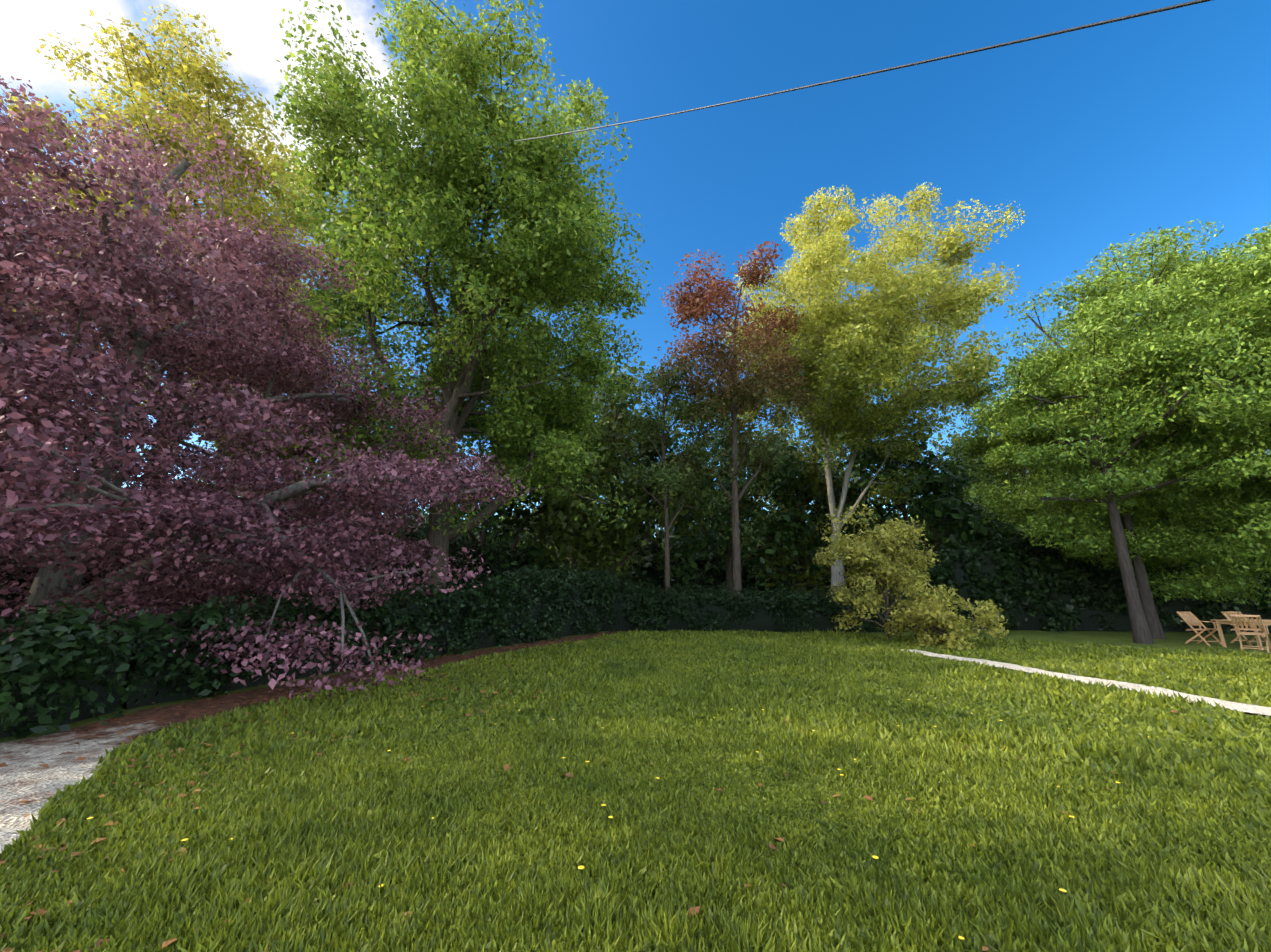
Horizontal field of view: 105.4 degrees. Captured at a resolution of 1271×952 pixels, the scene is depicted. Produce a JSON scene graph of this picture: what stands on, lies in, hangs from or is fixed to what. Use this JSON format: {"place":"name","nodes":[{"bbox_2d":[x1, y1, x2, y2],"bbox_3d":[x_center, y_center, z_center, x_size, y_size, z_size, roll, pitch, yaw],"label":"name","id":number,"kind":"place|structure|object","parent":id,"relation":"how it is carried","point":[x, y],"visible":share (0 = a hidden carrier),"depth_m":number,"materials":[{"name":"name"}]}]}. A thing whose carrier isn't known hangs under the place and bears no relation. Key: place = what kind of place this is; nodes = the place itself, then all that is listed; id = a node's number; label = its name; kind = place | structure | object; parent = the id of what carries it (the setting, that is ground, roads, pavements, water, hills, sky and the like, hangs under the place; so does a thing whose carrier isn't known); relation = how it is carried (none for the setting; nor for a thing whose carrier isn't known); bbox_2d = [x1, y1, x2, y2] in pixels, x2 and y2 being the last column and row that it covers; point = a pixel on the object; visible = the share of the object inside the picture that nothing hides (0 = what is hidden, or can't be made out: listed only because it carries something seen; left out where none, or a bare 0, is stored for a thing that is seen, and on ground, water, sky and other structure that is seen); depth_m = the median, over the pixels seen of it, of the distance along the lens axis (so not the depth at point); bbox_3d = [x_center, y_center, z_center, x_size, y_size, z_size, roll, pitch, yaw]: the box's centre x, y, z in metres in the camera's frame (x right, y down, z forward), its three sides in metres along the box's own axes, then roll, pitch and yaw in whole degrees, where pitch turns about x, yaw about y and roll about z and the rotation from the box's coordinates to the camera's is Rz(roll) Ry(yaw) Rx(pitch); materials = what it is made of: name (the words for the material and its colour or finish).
{"place":"outdoors","nodes":[
{"label":"outdoors","id":0,"kind":"place"},
{"bbox_2d":[0,258,149,542],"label":"tree","id":1,"kind":"object","parent":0,"point":[118,462],"depth_m":17.98,"materials":[{"name":"plant"}]},
{"bbox_2d":[0,4,356,494],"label":"tree","id":2,"kind":"object","parent":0,"point":[192,76],"depth_m":18.28,"materials":[{"name":"plant"}]},
{"bbox_2d":[0,76,529,698],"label":"copper beech tree","id":3,"kind":"object","parent":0,"point":[36,366],"depth_m":8.21,"materials":[{"name":"purple plant"}]},
{"bbox_2d":[177,340,428,538],"bbox_3d":[-17.623,-0.953,26.105,13.547,17.078,13.597,0,-14,1],"label":"tree","id":4,"kind":"object","parent":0,"point":[358,428],"depth_m":24.76,"materials":[{"name":"green plant"}]},
{"bbox_2d":[0,631,631,853],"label":"gravel path","id":5,"kind":"structure","parent":0,"point":[24,776],"depth_m":4.93,"materials":[{"name":"grey gravel"}]},
{"bbox_2d":[244,0,653,599],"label":"maple tree","id":6,"kind":"object","parent":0,"point":[440,229],"depth_m":14.36,"materials":[{"name":"green plant"}]},
{"bbox_2d":[340,355,592,588],"bbox_3d":[-8.306,-0.268,27.478,13.423,16.380,12.841,13,-19,-43],"label":"tree","id":7,"kind":"object","parent":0,"point":[507,522],"depth_m":26.58,"materials":[{"name":"green plant"}]},
{"bbox_2d":[474,385,661,581],"bbox_3d":[-4.419,1.317,33.546,13.283,16.143,13.657,0,-14,1],"label":"tree","id":8,"kind":"object","parent":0,"point":[532,518],"depth_m":31.50,"materials":[{"name":"green plant"}]},
{"bbox_2d":[506,360,729,585],"bbox_3d":[-1.662,0.797,27.520,11.520,14.359,11.510,5,-14,-18],"label":"tree","id":9,"kind":"object","parent":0,"point":[570,531],"depth_m":24.84,"materials":[{"name":"green plant"}]},
{"bbox_2d":[0,628,1270,951],"bbox_3d":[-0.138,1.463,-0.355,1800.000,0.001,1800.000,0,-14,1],"label":"lawn","id":10,"kind":"structure","parent":0,"point":[1174,640],"depth_m":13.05,"materials":[{"name":"green plant"}]},
{"bbox_2d":[0,455,534,633],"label":"hedge","id":11,"kind":"object","parent":10,"relation":"on","point":[459,545],"depth_m":24.27,"materials":[{"name":"plant"}]},
{"bbox_2d":[0,562,620,739],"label":"hedge","id":12,"kind":"object","parent":10,"relation":"on","point":[60,652],"depth_m":7.42,"materials":[{"name":"green plant"}]},
{"bbox_2d":[87,672,1148,938],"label":"lawn flowers","id":13,"kind":"object","parent":10,"relation":"on","point":[657,778],"visible":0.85,"depth_m":3.20,"materials":[{"name":"yellow plant"}]},
{"bbox_2d":[0,630,1247,951],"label":"fallen leaves","id":14,"kind":"object","parent":10,"relation":"on","point":[4,764],"visible":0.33,"depth_m":4.21,"materials":[{"name":"brown plant"}]},
{"bbox_2d":[39,483,1245,602],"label":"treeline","id":15,"kind":"object","parent":10,"relation":"on","point":[641,571],"depth_m":39.83,"materials":[{"name":"green plant"}]},
{"bbox_2d":[596,571,910,632],"bbox_3d":[4.412,5.153,19.365,12.678,2.655,2.409,0,-14,1],"label":"hedge","id":16,"kind":"object","parent":10,"relation":"on","point":[774,601],"depth_m":18.93,"materials":[{"name":"green plant"}]},
{"bbox_2d":[812,503,940,639],"bbox_3d":[7.684,2.955,15.262,3.718,4.392,3.558,0,-14,1],"label":"yellow shrub","id":17,"kind":"object","parent":10,"relation":"on","point":[889,539],"depth_m":14.90,"materials":[{"name":"yellow plant"}]},
{"bbox_2d":[877,584,1008,650],"bbox_3d":[8.689,4.002,13.564,2.955,1.954,2.580,0,-14,1],"label":"bush","id":18,"kind":"object","parent":10,"relation":"on","point":[934,611],"depth_m":13.12,"materials":[{"name":"yellow plant"}]},
{"bbox_2d":[891,429,1103,555],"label":"tree","id":19,"kind":"object","parent":10,"relation":"on","point":[941,448],"depth_m":30.20,"materials":[{"name":"green plant"}]},
{"bbox_2d":[843,526,1270,633],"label":"hedge","id":20,"kind":"object","parent":10,"relation":"on","point":[1009,550],"depth_m":19.55,"materials":[{"name":"green plant"}]},
{"bbox_2d":[943,218,1270,643],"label":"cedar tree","id":21,"kind":"object","parent":10,"relation":"on","point":[1228,325],"depth_m":15.73,"materials":[{"name":"green plant"}]},
{"bbox_2d":[1176,611,1221,645],"bbox_3d":[16.761,4.529,14.378,0.588,0.946,0.605,2,-14,-9],"label":"folding chair","id":22,"kind":"object","parent":10,"relation":"on","point":[1188,617],"visible":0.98,"depth_m":14.41,"materials":[{"name":"brown wood"}]},
{"bbox_2d":[1210,619,1270,649],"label":"garden table","id":23,"kind":"object","parent":10,"relation":"on","point":[1229,621],"visible":0.65,"depth_m":13.56,"materials":[{"name":"brown wood"}]},
{"bbox_2d":[1221,611,1264,644],"bbox_3d":[18.165,4.537,14.409,0.588,0.946,0.605,-1,-14,6],"label":"folding chair","id":24,"kind":"object","parent":10,"relation":"on","point":[1228,617],"visible":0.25,"depth_m":14.52,"materials":[{"name":"brown wood"}]},
{"bbox_2d":[1230,614,1270,652],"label":"folding chair","id":25,"kind":"object","parent":10,"relation":"on","point":[1234,616],"visible":1,"depth_m":12.66,"materials":[{"name":"brown wood"}]},
{"bbox_2d":[0,0,1270,536],"label":"sky","id":26,"kind":"structure","parent":0,"point":[1104,134],"materials":[{"name":"blue"}]},
{"bbox_2d":[611,357,719,598],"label":"sparse ash tree","id":27,"kind":"object","parent":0,"point":[640,422],"depth_m":21.46,"materials":[{"name":"green plant"}]},
{"bbox_2d":[624,369,817,593],"bbox_3d":[5.560,0.791,30.390,12.570,15.709,12.942,0,-14,1],"label":"tree","id":28,"kind":"object","parent":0,"point":[789,518],"depth_m":28.27,"materials":[{"name":"green plant"}]},
{"bbox_2d":[646,241,816,600],"bbox_3d":[4.377,-2.508,21.801,6.984,18.077,7.166,-6,-15,25],"label":"red maple tree","id":29,"kind":"object","parent":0,"point":[688,308],"depth_m":21.41,"materials":[{"name":"red plant"}]},
{"bbox_2d":[703,419,885,602],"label":"tree","id":30,"kind":"object","parent":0,"point":[813,470],"depth_m":31.79,"materials":[{"name":"green plant"}]},
{"bbox_2d":[514,0,1211,141],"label":"overhead cable","id":31,"kind":"object","parent":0,"point":[1036,37],"visible":1,"depth_m":4.41,"materials":[{"name":"black metal"}]},
{"bbox_2d":[719,182,1024,596],"bbox_3d":[12.353,-4.332,25.435,15.275,23.359,13.281,0,-14,1],"label":"tree","id":32,"kind":"object","parent":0,"point":[844,321],"depth_m":23.17,"materials":[{"name":"yellow plant"}]},
{"bbox_2d":[794,425,1034,577],"bbox_3d":[16.292,2.604,29.612,12.148,11.796,13.292,11,-17,-37],"label":"tree","id":33,"kind":"object","parent":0,"point":[956,510],"depth_m":27.35,"materials":[{"name":"green plant"}]},
{"bbox_2d":[883,649,1270,715],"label":"stone path","id":34,"kind":"structure","parent":0,"point":[1256,709],"depth_m":7.94,"materials":[{"name":"beige stone"}]},
{"bbox_2d":[1126,361,1268,505],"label":"tree","id":35,"kind":"object","parent":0,"point":[1193,466],"depth_m":24.14,"materials":[{"name":"green plant"}]}
]}

